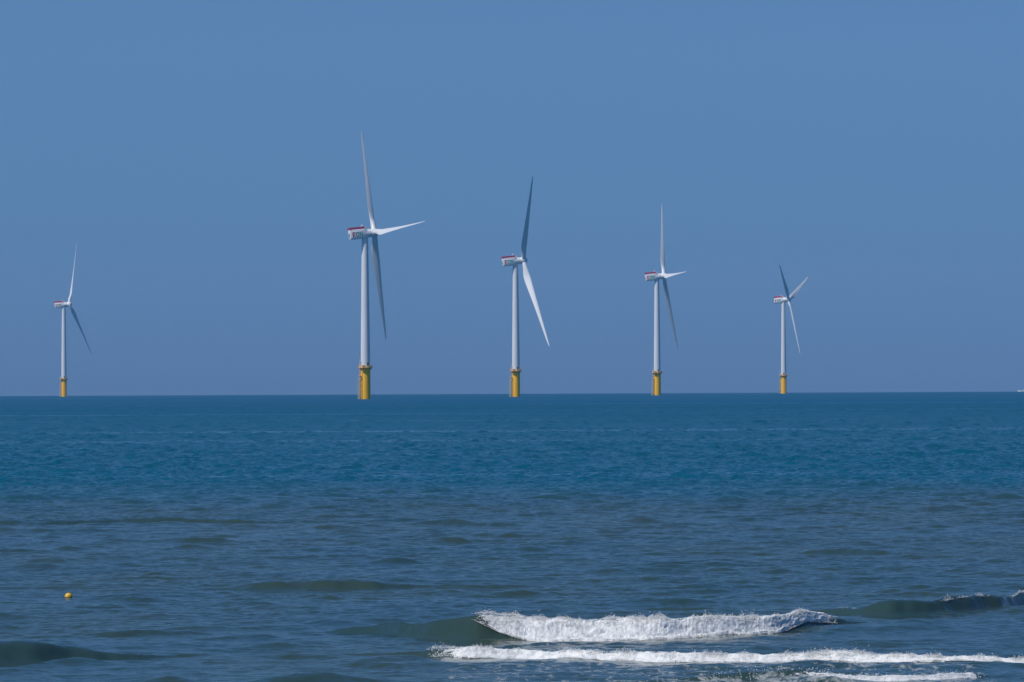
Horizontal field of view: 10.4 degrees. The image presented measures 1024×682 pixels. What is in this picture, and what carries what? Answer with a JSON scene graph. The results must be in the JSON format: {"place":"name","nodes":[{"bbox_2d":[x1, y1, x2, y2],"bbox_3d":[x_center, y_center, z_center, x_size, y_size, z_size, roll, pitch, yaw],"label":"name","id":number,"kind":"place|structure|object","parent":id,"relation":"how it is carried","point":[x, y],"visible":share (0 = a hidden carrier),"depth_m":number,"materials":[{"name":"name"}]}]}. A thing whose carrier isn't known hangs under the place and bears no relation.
{"place":"outdoors","nodes":[
{"label":"outdoors","id":0,"kind":"place"},
{"bbox_2d":[0,392,1023,681],"bbox_3d":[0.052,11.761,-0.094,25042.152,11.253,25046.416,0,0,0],"label":"sea","id":1,"kind":"structure","parent":0,"point":[282,538],"depth_m":263.59,"materials":[{"name":"liquid"}]},
{"bbox_2d":[65,592,71,597],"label":"buoy","id":2,"kind":"object","parent":1,"relation":"on","point":[68,594],"visible":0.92,"depth_m":184.26,"materials":[{"name":"yellow plastic"}]},
{"bbox_2d":[54,244,91,396],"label":"wind turbine","id":3,"kind":"object","parent":1,"relation":"in","point":[63,305],"visible":0.98,"depth_m":6330.27,"materials":[{"name":"white metal"}]},
{"bbox_2d":[347,132,423,398],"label":"wind turbine","id":4,"kind":"object","parent":1,"relation":"in","point":[364,234],"visible":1,"depth_m":3515.43,"materials":[{"name":"white metal"}]},
{"bbox_2d":[501,177,548,396],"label":"wind turbine","id":5,"kind":"object","parent":1,"relation":"in","point":[514,263],"visible":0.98,"depth_m":4291.39,"materials":[{"name":"white metal"}]},
{"bbox_2d":[472,607,836,641],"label":"breaking foam","id":6,"kind":"object","parent":1,"relation":"on","point":[551,629],"visible":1,"depth_m":151.94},
{"bbox_2d":[644,205,685,394],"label":"wind turbine","id":7,"kind":"object","parent":1,"relation":"in","point":[663,276],"visible":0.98,"depth_m":4908.42,"materials":[{"name":"white metal"}]},
{"bbox_2d":[428,641,1023,662],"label":"breaking foam","id":8,"kind":"object","parent":1,"relation":"on","point":[846,655],"visible":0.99,"depth_m":138.79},
{"bbox_2d":[773,265,807,393],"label":"wind turbine","id":9,"kind":"object","parent":1,"relation":"in","point":[782,300],"visible":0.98,"depth_m":6216.99,"materials":[{"name":"white metal"}]},
{"bbox_2d":[660,662,984,681],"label":"breaking foam","id":10,"kind":"object","parent":1,"relation":"on","point":[937,676],"visible":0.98,"depth_m":128.83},
{"bbox_2d":[842,590,1023,608],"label":"breaking foam","id":11,"kind":"object","parent":1,"relation":"on","point":[1019,591],"visible":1,"depth_m":169.66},
{"bbox_2d":[0,0,1023,395],"label":"sky","id":12,"kind":"structure","parent":0,"point":[202,161],"materials":[{"name":"blue"}]}
]}

